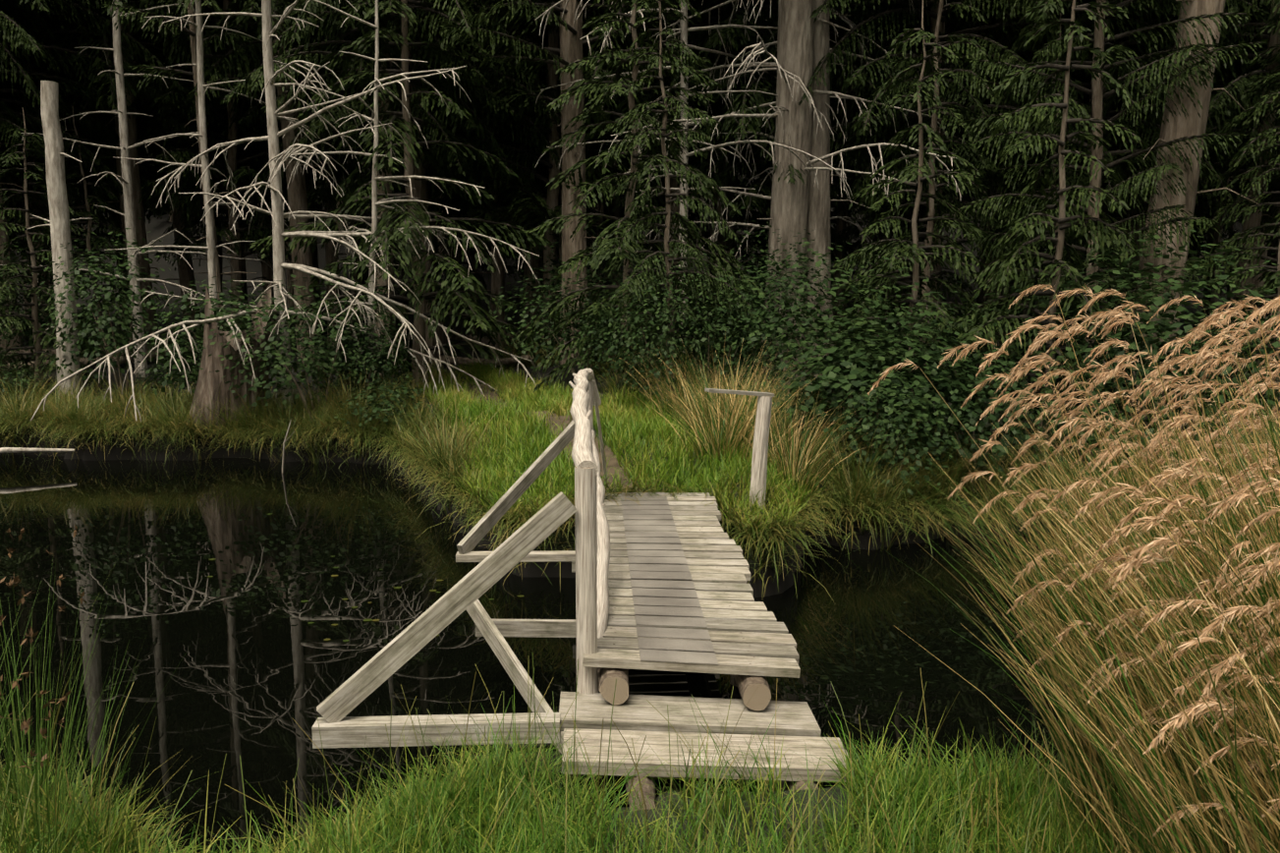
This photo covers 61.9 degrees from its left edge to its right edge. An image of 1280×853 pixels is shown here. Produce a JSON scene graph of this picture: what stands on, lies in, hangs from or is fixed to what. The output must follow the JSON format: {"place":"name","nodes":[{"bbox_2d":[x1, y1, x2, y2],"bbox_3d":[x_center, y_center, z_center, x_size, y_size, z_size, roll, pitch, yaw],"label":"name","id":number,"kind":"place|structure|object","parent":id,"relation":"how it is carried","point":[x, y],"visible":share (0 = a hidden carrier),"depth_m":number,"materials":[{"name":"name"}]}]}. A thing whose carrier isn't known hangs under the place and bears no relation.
{"place":"outdoors","nodes":[
{"label":"outdoors","id":0,"kind":"place"},
{"bbox_2d":[461,381,636,492],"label":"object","id":1,"kind":"structure","parent":0,"point":[612,462],"depth_m":9.84,"materials":[{"name":"green plant"}]},
{"bbox_2d":[0,454,1170,852],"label":"pond water","id":2,"kind":"structure","parent":0,"point":[240,647],"depth_m":6.70,"materials":[{"name":"black liquid"}]},
{"bbox_2d":[0,0,1279,852],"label":"terrain","id":3,"kind":"structure","parent":0,"point":[781,582],"depth_m":13.08,"materials":[{"name":"soil"}]},
{"bbox_2d":[0,1,73,221],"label":"conifer tree","id":4,"kind":"object","parent":3,"relation":"on","point":[16,85],"visible":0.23,"depth_m":18.79,"materials":[{"name":"green plant"}]},
{"bbox_2d":[0,0,75,132],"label":"conifer tree","id":5,"kind":"object","parent":3,"relation":"on","point":[14,26],"visible":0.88,"depth_m":15.51,"materials":[{"name":"green plant"}]},
{"bbox_2d":[0,231,81,379],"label":"shrub","id":6,"kind":"object","parent":3,"relation":"on","point":[28,332],"visible":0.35,"depth_m":15.60,"materials":[{"name":"green plant"}]},
{"bbox_2d":[0,107,113,390],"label":"young tree","id":7,"kind":"object","parent":3,"relation":"on","point":[39,353],"visible":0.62,"depth_m":15.03,"materials":[{"name":"green plant"}]},
{"bbox_2d":[26,80,92,401],"bbox_3d":[-8.014,-2.362,14.804,0.804,4.629,1.170,-4,9,-26],"label":"dead tree trunk","id":8,"kind":"object","parent":3,"relation":"on","point":[59,212],"visible":0.75,"depth_m":14.52,"materials":[{"name":"grey wood"}]},
{"bbox_2d":[0,1,163,343],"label":"conifer tree","id":9,"kind":"object","parent":3,"relation":"on","point":[13,235],"visible":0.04,"depth_m":22.32,"materials":[{"name":"green plant"}]},
{"bbox_2d":[0,0,181,349],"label":"forest tree","id":10,"kind":"object","parent":3,"relation":"on","point":[35,206],"visible":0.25,"depth_m":19.95,"materials":[{"name":"green plant"}]},
{"bbox_2d":[0,0,187,363],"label":"tree","id":11,"kind":"object","parent":3,"relation":"on","point":[81,86],"visible":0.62,"depth_m":17.68,"materials":[{"name":"green plant"}]},
{"bbox_2d":[35,107,168,359],"bbox_3d":[-9.289,-3.081,18.578,2.227,4.775,2.485,0,8,-2],"label":"young tree","id":12,"kind":"object","parent":3,"relation":"on","point":[87,212],"visible":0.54,"depth_m":18.21,"materials":[{"name":"green plant"}]},
{"bbox_2d":[38,217,178,400],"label":"shrub","id":13,"kind":"object","parent":3,"relation":"on","point":[103,336],"visible":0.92,"depth_m":14.15,"materials":[{"name":"green plant"}]},
{"bbox_2d":[0,541,232,852],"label":"rush clumps","id":14,"kind":"object","parent":3,"relation":"on","point":[36,781],"visible":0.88,"depth_m":3.47,"materials":[{"name":"green plant"}]},
{"bbox_2d":[0,523,88,769],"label":"rush seed heads","id":15,"kind":"object","parent":14,"relation":"attached to","point":[25,724],"visible":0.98,"depth_m":3.38,"materials":[{"name":"plant"}]},
{"bbox_2d":[0,0,263,351],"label":"conifer tree","id":16,"kind":"object","parent":3,"relation":"on","point":[140,232],"visible":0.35,"depth_m":19.11,"materials":[{"name":"green plant"}]},
{"bbox_2d":[0,0,273,377],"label":"dead tree","id":17,"kind":"object","parent":3,"relation":"on","point":[125,148],"visible":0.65,"depth_m":16.39,"materials":[{"name":"grey wood"}]},
{"bbox_2d":[3,0,302,343],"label":"conifer tree","id":18,"kind":"object","parent":3,"relation":"on","point":[186,275],"visible":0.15,"depth_m":21.07,"materials":[{"name":"green plant"}]},
{"bbox_2d":[100,0,265,331],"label":"tree","id":19,"kind":"object","parent":3,"relation":"on","point":[192,30],"visible":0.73,"depth_m":16.00,"materials":[{"name":"green plant"}]},
{"bbox_2d":[104,0,287,327],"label":"dead tree","id":20,"kind":"object","parent":3,"relation":"on","point":[210,248],"visible":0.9,"depth_m":15.69,"materials":[{"name":"grey wood"}]},
{"bbox_2d":[141,276,279,432],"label":"stump ivy","id":21,"kind":"object","parent":3,"relation":"on","point":[206,379],"visible":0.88,"depth_m":13.40,"materials":[{"name":"green plant"}]},
{"bbox_2d":[122,0,343,332],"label":"tree","id":22,"kind":"object","parent":3,"relation":"on","point":[233,163],"visible":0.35,"depth_m":19.38,"materials":[{"name":"green plant"}]},
{"bbox_2d":[109,0,368,342],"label":"conifer tree","id":23,"kind":"object","parent":3,"relation":"on","point":[267,272],"visible":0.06,"depth_m":20.81,"materials":[{"name":"green plant"}]},
{"bbox_2d":[138,0,338,309],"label":"forest tree","id":24,"kind":"object","parent":3,"relation":"on","point":[245,285],"visible":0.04,"depth_m":23.63,"materials":[{"name":"green plant"}]},
{"bbox_2d":[106,0,400,367],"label":"conifer tree","id":25,"kind":"object","parent":3,"relation":"on","point":[297,195],"visible":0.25,"depth_m":18.16,"materials":[{"name":"green plant"}]},
{"bbox_2d":[30,0,541,421],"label":"snag","id":26,"kind":"object","parent":3,"relation":"on","point":[277,213],"visible":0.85,"depth_m":13.66,"materials":[{"name":"grey wood"}]},
{"bbox_2d":[201,260,395,419],"bbox_3d":[-4.176,-0.979,13.409,2.031,2.218,2.535,4,11,17],"label":"shrub","id":27,"kind":"object","parent":3,"relation":"on","point":[283,359],"visible":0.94,"depth_m":13.23,"materials":[{"name":"green plant"}]},
{"bbox_2d":[165,0,445,350],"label":"tree","id":28,"kind":"object","parent":3,"relation":"on","point":[330,254],"visible":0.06,"depth_m":19.76,"materials":[{"name":"green plant"}]},
{"bbox_2d":[286,306,427,399],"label":"shrub","id":29,"kind":"object","parent":3,"relation":"on","point":[355,370],"visible":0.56,"depth_m":13.77,"materials":[{"name":"green plant"}]},
{"bbox_2d":[326,317,411,396],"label":"shrub","id":30,"kind":"object","parent":3,"relation":"on","point":[363,361],"visible":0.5,"depth_m":13.84,"materials":[{"name":"green plant"}]},
{"bbox_2d":[220,0,530,380],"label":"tree","id":31,"kind":"object","parent":3,"relation":"on","point":[291,54],"visible":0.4,"depth_m":15.59,"materials":[{"name":"green plant"}]},
{"bbox_2d":[333,376,430,430],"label":"shrub","id":32,"kind":"object","parent":3,"relation":"on","point":[383,396],"visible":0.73,"depth_m":12.89,"materials":[{"name":"green plant"}]},
{"bbox_2d":[282,0,484,389],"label":"snag","id":33,"kind":"object","parent":3,"relation":"on","point":[375,178],"visible":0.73,"depth_m":13.67,"materials":[{"name":"grey wood"}]},
{"bbox_2d":[216,0,561,368],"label":"tree","id":34,"kind":"object","parent":3,"relation":"on","point":[420,186],"visible":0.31,"depth_m":16.67,"materials":[{"name":"green plant"}]},
{"bbox_2d":[249,0,551,389],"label":"young spruce tree","id":35,"kind":"object","parent":3,"relation":"on","point":[462,299],"visible":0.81,"depth_m":14.87,"materials":[{"name":"green plant"}]},
{"bbox_2d":[370,80,548,334],"bbox_3d":[-3.760,-7.901,23.785,4.098,12.404,3.904,3,9,13],"label":"forest tree","id":36,"kind":"object","parent":3,"relation":"on","point":[473,262],"visible":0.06,"depth_m":24.29,"materials":[{"name":"green plant"}]},
{"bbox_2d":[340,0,629,354],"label":"conifer tree","id":37,"kind":"object","parent":3,"relation":"on","point":[497,280],"visible":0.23,"depth_m":19.54,"materials":[{"name":"green plant"}]},
{"bbox_2d":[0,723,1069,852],"bbox_3d":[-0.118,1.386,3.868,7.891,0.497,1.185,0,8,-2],"label":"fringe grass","id":38,"kind":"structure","parent":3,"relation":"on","point":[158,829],"depth_m":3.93,"materials":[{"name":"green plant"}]},
{"bbox_2d":[0,721,1075,852],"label":"sedge","id":39,"kind":"object","parent":3,"relation":"on","point":[133,828],"visible":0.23,"depth_m":3.63,"materials":[{"name":"green plant"}]},
{"bbox_2d":[423,0,679,352],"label":"tree","id":40,"kind":"object","parent":3,"relation":"on","point":[549,207],"visible":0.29,"depth_m":17.28,"materials":[{"name":"green plant"}]},
{"bbox_2d":[515,14,597,339],"bbox_3d":[-1.835,-16.709,21.056,6.478,30.834,6.190,0,6,-14],"label":"conifer tree","id":41,"kind":"object","parent":3,"relation":"on","point":[532,261],"depth_m":22.18,"materials":[{"name":"brown plant"}]},
{"bbox_2d":[506,222,621,363],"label":"shrub","id":42,"kind":"object","parent":3,"relation":"on","point":[554,262],"visible":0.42,"depth_m":16.78,"materials":[{"name":"green plant"}]},
{"bbox_2d":[487,260,647,377],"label":"shrub","id":43,"kind":"object","parent":3,"relation":"on","point":[551,343],"visible":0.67,"depth_m":14.31,"materials":[{"name":"green plant"}]},
{"bbox_2d":[311,419,850,810],"bbox_3d":[-0.298,1.097,6.111,2.169,2.055,4.357,0,8,-2],"label":"footbridge","id":44,"kind":"object","parent":3,"relation":"on","point":[681,593],"visible":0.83,"depth_m":4.64,"materials":[{"name":"grey wood"}]},
{"bbox_2d":[568,368,610,694],"bbox_3d":[-0.307,0.360,6.588,0.238,1.359,4.013,0,8,-2],"label":"bridge handrail","id":45,"kind":"object","parent":44,"relation":"attached to","point":[592,544],"visible":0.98,"depth_m":4.67,"materials":[{"name":"grey wood"}]},
{"bbox_2d":[439,0,755,366],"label":"conifer tree","id":46,"kind":"object","parent":3,"relation":"on","point":[570,49],"visible":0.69,"depth_m":15.59,"materials":[{"name":"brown plant"}]},
{"bbox_2d":[528,0,667,331],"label":"thin tree","id":47,"kind":"object","parent":3,"relation":"on","point":[600,210],"visible":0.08,"depth_m":19.47,"materials":[{"name":"green plant"}]},
{"bbox_2d":[0,653,1218,852],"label":"bank grass","id":48,"kind":"structure","parent":3,"relation":"on","point":[478,825],"depth_m":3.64,"materials":[{"name":"green plant"}]},
{"bbox_2d":[573,294,662,390],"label":"shrub","id":49,"kind":"object","parent":3,"relation":"on","point":[606,355],"visible":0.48,"depth_m":12.84,"materials":[{"name":"green plant"}]},
{"bbox_2d":[403,359,834,579],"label":"bank grass","id":50,"kind":"structure","parent":3,"relation":"on","point":[631,425],"depth_m":9.60,"materials":[{"name":"green plant"}]},
{"bbox_2d":[0,315,1260,394],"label":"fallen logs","id":51,"kind":"object","parent":3,"relation":"on","point":[460,360],"visible":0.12,"depth_m":17.84,"materials":[{"name":"wood"}]},
{"bbox_2d":[0,400,1267,603],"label":"fringe grass","id":52,"kind":"structure","parent":3,"relation":"on","point":[861,509],"depth_m":9.08,"materials":[{"name":"green plant"}]},
{"bbox_2d":[2,379,1274,800],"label":"sedge shallows","id":53,"kind":"structure","parent":3,"relation":"on","point":[400,497],"depth_m":8.87,"materials":[{"name":"green plant"}]},
{"bbox_2d":[0,366,1278,526],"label":"grass","id":54,"kind":"structure","parent":3,"relation":"on","point":[433,443],"depth_m":12.80,"materials":[{"name":"green plant"}]},
{"bbox_2d":[0,319,1279,550],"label":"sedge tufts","id":55,"kind":"object","parent":3,"relation":"on","point":[334,412],"visible":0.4,"depth_m":11.56,"materials":[{"name":"green plant"}]},
{"bbox_2d":[515,0,768,392],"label":"young tree","id":56,"kind":"object","parent":3,"relation":"on","point":[606,247],"visible":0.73,"depth_m":13.06,"materials":[{"name":"green plant"}]},
{"bbox_2d":[597,243,708,402],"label":"shrub","id":57,"kind":"object","parent":3,"relation":"on","point":[641,331],"visible":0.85,"depth_m":11.40,"materials":[{"name":"green plant"}]},
{"bbox_2d":[585,6,765,311],"bbox_3d":[0.246,-10.870,23.634,5.250,17.923,5.507,-6,11,-30],"label":"forest tree","id":58,"kind":"object","parent":3,"relation":"on","point":[654,233],"visible":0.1,"depth_m":24.38,"materials":[{"name":"green plant"}]},
{"bbox_2d":[524,0,840,329],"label":"tree","id":59,"kind":"object","parent":3,"relation":"on","point":[674,182],"visible":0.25,"depth_m":16.80,"materials":[{"name":"green plant"}]},
{"bbox_2d":[602,0,767,398],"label":"young tree","id":60,"kind":"object","parent":3,"relation":"on","point":[655,158],"visible":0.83,"depth_m":11.75,"materials":[{"name":"green plant"}]},
{"bbox_2d":[538,0,911,344],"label":"conifer tree","id":61,"kind":"object","parent":3,"relation":"on","point":[721,239],"depth_m":20.35,"materials":[{"name":"green plant"}]},
{"bbox_2d":[668,253,783,399],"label":"shrub","id":62,"kind":"object","parent":3,"relation":"on","point":[709,329],"visible":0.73,"depth_m":11.55,"materials":[{"name":"green plant"}]},
{"bbox_2d":[700,136,772,317],"bbox_3d":[3.042,-6.261,28.203,2.546,7.792,2.473,5,9,28],"label":"forest tree","id":63,"kind":"object","parent":3,"relation":"on","point":[761,241],"depth_m":28.02,"materials":[{"name":"green plant"}]},
{"bbox_2d":[704,388,774,508],"bbox_3d":[0.743,0.259,8.045,0.524,1.111,0.137,-2,8,-13],"label":"wooden post","id":64,"kind":"object","parent":3,"relation":"on","point":[760,448],"visible":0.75,"depth_m":8.01,"materials":[{"name":"grey wood"}]},
{"bbox_2d":[615,333,886,555],"bbox_3d":[1.024,0.259,10.879,2.802,2.483,5.390,0,8,-2],"label":"tussock","id":65,"kind":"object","parent":3,"relation":"on","point":[743,409],"depth_m":9.34,"materials":[{"name":"green plant"}]},
{"bbox_2d":[695,231,839,401],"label":"shrub","id":66,"kind":"object","parent":3,"relation":"on","point":[766,320],"visible":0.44,"depth_m":12.25,"materials":[{"name":"green plant"}]},
{"bbox_2d":[712,207,836,387],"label":"shrub","id":67,"kind":"object","parent":3,"relation":"on","point":[762,263],"visible":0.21,"depth_m":14.50,"materials":[{"name":"green plant"}]},
{"bbox_2d":[748,0,814,392],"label":"tree trunk","id":68,"kind":"object","parent":3,"relation":"on","point":[789,207],"visible":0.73,"depth_m":14.50,"materials":[{"name":"grey plant"}]},
{"bbox_2d":[608,0,958,288],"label":"forest tree","id":69,"kind":"object","parent":3,"relation":"on","point":[743,97],"visible":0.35,"depth_m":16.14,"materials":[{"name":"green plant"}]},
{"bbox_2d":[608,0,971,280],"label":"dead limbs","id":70,"kind":"object","parent":3,"relation":"on","point":[760,46],"visible":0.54,"depth_m":14.58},
{"bbox_2d":[732,0,888,274],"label":"conifer tree","id":71,"kind":"object","parent":3,"relation":"on","point":[755,213],"visible":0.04,"depth_m":24.34,"materials":[{"name":"green plant"}]},
{"bbox_2d":[805,0,869,377],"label":"tree trunk","id":72,"kind":"object","parent":3,"relation":"on","point":[819,213],"visible":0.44,"depth_m":14.82,"materials":[{"name":"grey plant"}]},
{"bbox_2d":[716,229,967,412],"bbox_3d":[2.043,-0.896,10.978,2.523,2.252,2.022,1,9,4],"label":"shrub","id":73,"kind":"object","parent":3,"relation":"on","point":[815,325],"visible":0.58,"depth_m":10.72,"materials":[{"name":"green plant"}]},
{"bbox_2d":[767,323,924,458],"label":"shrub","id":74,"kind":"object","parent":3,"relation":"on","point":[824,383],"visible":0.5,"depth_m":10.01,"materials":[{"name":"green plant"}]},
{"bbox_2d":[739,0,956,358],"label":"tree","id":75,"kind":"object","parent":3,"relation":"on","point":[840,234],"visible":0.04,"depth_m":18.73,"materials":[{"name":"green plant"}]},
{"bbox_2d":[753,303,986,464],"bbox_3d":[2.264,-0.284,10.115,2.314,1.741,2.025,-3,9,-23],"label":"shrub","id":76,"kind":"object","parent":3,"relation":"on","point":[846,384],"visible":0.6,"depth_m":9.83,"materials":[{"name":"green plant"}]},
{"bbox_2d":[816,370,959,496],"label":"shrub","id":77,"kind":"object","parent":3,"relation":"on","point":[889,409],"visible":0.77,"depth_m":9.17,"materials":[{"name":"green plant"}]},
{"bbox_2d":[807,280,998,446],"bbox_3d":[2.639,-0.532,10.635,1.642,1.872,2.050,10,10,43],"label":"shrub","id":78,"kind":"object","parent":3,"relation":"on","point":[846,352],"visible":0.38,"depth_m":10.45,"materials":[{"name":"green plant"}]},
{"bbox_2d":[807,0,1023,437],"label":"young tree","id":79,"kind":"object","parent":3,"relation":"on","point":[914,247],"visible":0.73,"depth_m":11.36,"materials":[{"name":"green plant"}]},
{"bbox_2d":[833,0,1035,400],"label":"young tree","id":80,"kind":"object","parent":3,"relation":"on","point":[972,46],"visible":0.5,"depth_m":13.81,"materials":[{"name":"green plant"}]},
{"bbox_2d":[751,0,1122,371],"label":"tree","id":81,"kind":"object","parent":3,"relation":"on","point":[875,119],"visible":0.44,"depth_m":15.19,"materials":[{"name":"green plant"}]},
{"bbox_2d":[909,324,1032,441],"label":"shrub","id":82,"kind":"object","parent":3,"relation":"on","point":[976,360],"visible":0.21,"depth_m":11.08,"materials":[{"name":"green plant"}]},
{"bbox_2d":[887,339,1058,492],"bbox_3d":[3.039,0.001,9.723,1.530,1.560,1.336,1,8,9],"label":"shrub","id":83,"kind":"object","parent":3,"relation":"on","point":[999,410],"visible":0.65,"depth_m":9.52,"materials":[{"name":"green plant"}]},
{"bbox_2d":[829,0,1231,371],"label":"tree","id":84,"kind":"object","parent":3,"relation":"on","point":[1117,19],"visible":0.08,"depth_m":16.83,"materials":[{"name":"green plant"}]},
{"bbox_2d":[946,0,1149,462],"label":"young tree","id":85,"kind":"object","parent":3,"relation":"on","point":[1086,223],"visible":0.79,"depth_m":10.14,"materials":[{"name":"green plant"}]},
{"bbox_2d":[974,12,1124,391],"bbox_3d":[5.592,-2.692,14.446,2.355,5.592,1.997,7,10,39],"label":"young tree","id":86,"kind":"object","parent":3,"relation":"on","point":[1085,176],"visible":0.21,"depth_m":14.30,"materials":[{"name":"green plant"}]},
{"bbox_2d":[876,297,1279,852],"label":"reed","id":87,"kind":"object","parent":3,"relation":"on","point":[1095,729],"depth_m":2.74,"materials":[{"name":"beige plant"}]},
{"bbox_2d":[867,283,1279,836],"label":"reed plumes","id":88,"kind":"object","parent":87,"relation":"attached to","point":[1200,706],"visible":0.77,"depth_m":3.08,"materials":[{"name":"beige plant"}]},
{"bbox_2d":[913,0,1279,360],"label":"conifer tree","id":89,"kind":"object","parent":3,"relation":"on","point":[1029,31],"visible":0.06,"depth_m":15.59,"materials":[{"name":"green plant"}]},
{"bbox_2d":[1021,373,1171,482],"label":"shrub","id":90,"kind":"object","parent":3,"relation":"on","point":[1090,438],"visible":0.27,"depth_m":9.83,"materials":[{"name":"green plant"}]},
{"bbox_2d":[1027,267,1172,459],"bbox_3d":[4.608,-0.542,10.772,1.402,2.116,1.750,3,7,24],"label":"shrub","id":91,"kind":"object","parent":3,"relation":"on","point":[1086,377],"visible":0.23,"depth_m":10.56,"materials":[{"name":"green plant"}]},
{"bbox_2d":[959,217,1250,434],"bbox_3d":[4.898,-0.864,11.238,3.176,2.566,2.545,-6,8,-32],"label":"shrub","id":92,"kind":"object","parent":3,"relation":"on","point":[1046,302],"visible":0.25,"depth_m":11.04,"materials":[{"name":"green plant"}]},
{"bbox_2d":[957,0,1268,400],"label":"tree","id":93,"kind":"object","parent":3,"relation":"on","point":[1101,41],"visible":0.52,"depth_m":12.27,"materials":[{"name":"green plant"}]},
{"bbox_2d":[974,0,1267,357],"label":"forest tree","id":94,"kind":"object","parent":3,"relation":"on","point":[1138,226],"visible":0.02,"depth_m":17.93,"materials":[{"name":"brown plant"}]},
{"bbox_2d":[1003,215,1279,473],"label":"shrub","id":95,"kind":"object","parent":3,"relation":"on","point":[1159,303],"visible":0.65,"depth_m":9.88,"materials":[{"name":"green plant"}]},
{"bbox_2d":[1085,6,1271,345],"bbox_3d":[11.184,-10.434,19.663,5.413,19.022,5.160,0,7,-13],"label":"forest tree","id":96,"kind":"object","parent":3,"relation":"on","point":[1216,237],"depth_m":20.43,"materials":[{"name":"brown plant"}]},
{"bbox_2d":[1082,0,1279,383],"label":"tree","id":97,"kind":"object","parent":3,"relation":"on","point":[1219,97],"visible":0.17,"depth_m":14.97,"materials":[{"name":"green plant"}]},
{"bbox_2d":[1109,0,1259,424],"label":"leaning tree","id":98,"kind":"object","parent":3,"relation":"on","point":[1192,124],"visible":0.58,"depth_m":12.30,"materials":[{"name":"brown plant"}]},
{"bbox_2d":[1088,0,1279,341],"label":"conifer tree","id":99,"kind":"object","parent":3,"relation":"on","point":[1264,64],"visible":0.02,"depth_m":16.20,"materials":[{"name":"green plant"}]},
{"bbox_2d":[1184,8,1279,405],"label":"young tree","id":100,"kind":"object","parent":3,"relation":"on","point":[1232,207],"visible":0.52,"depth_m":13.35,"materials":[{"name":"green plant"}]},
{"bbox_2d":[1202,89,1279,427],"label":"young tree","id":101,"kind":"object","parent":3,"relation":"on","point":[1274,270],"visible":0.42,"depth_m":12.27,"materials":[{"name":"green plant"}]},
{"bbox_2d":[534,0,862,355],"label":"tree","id":102,"kind":"object","parent":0,"point":[684,29],"visible":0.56,"depth_m":14.87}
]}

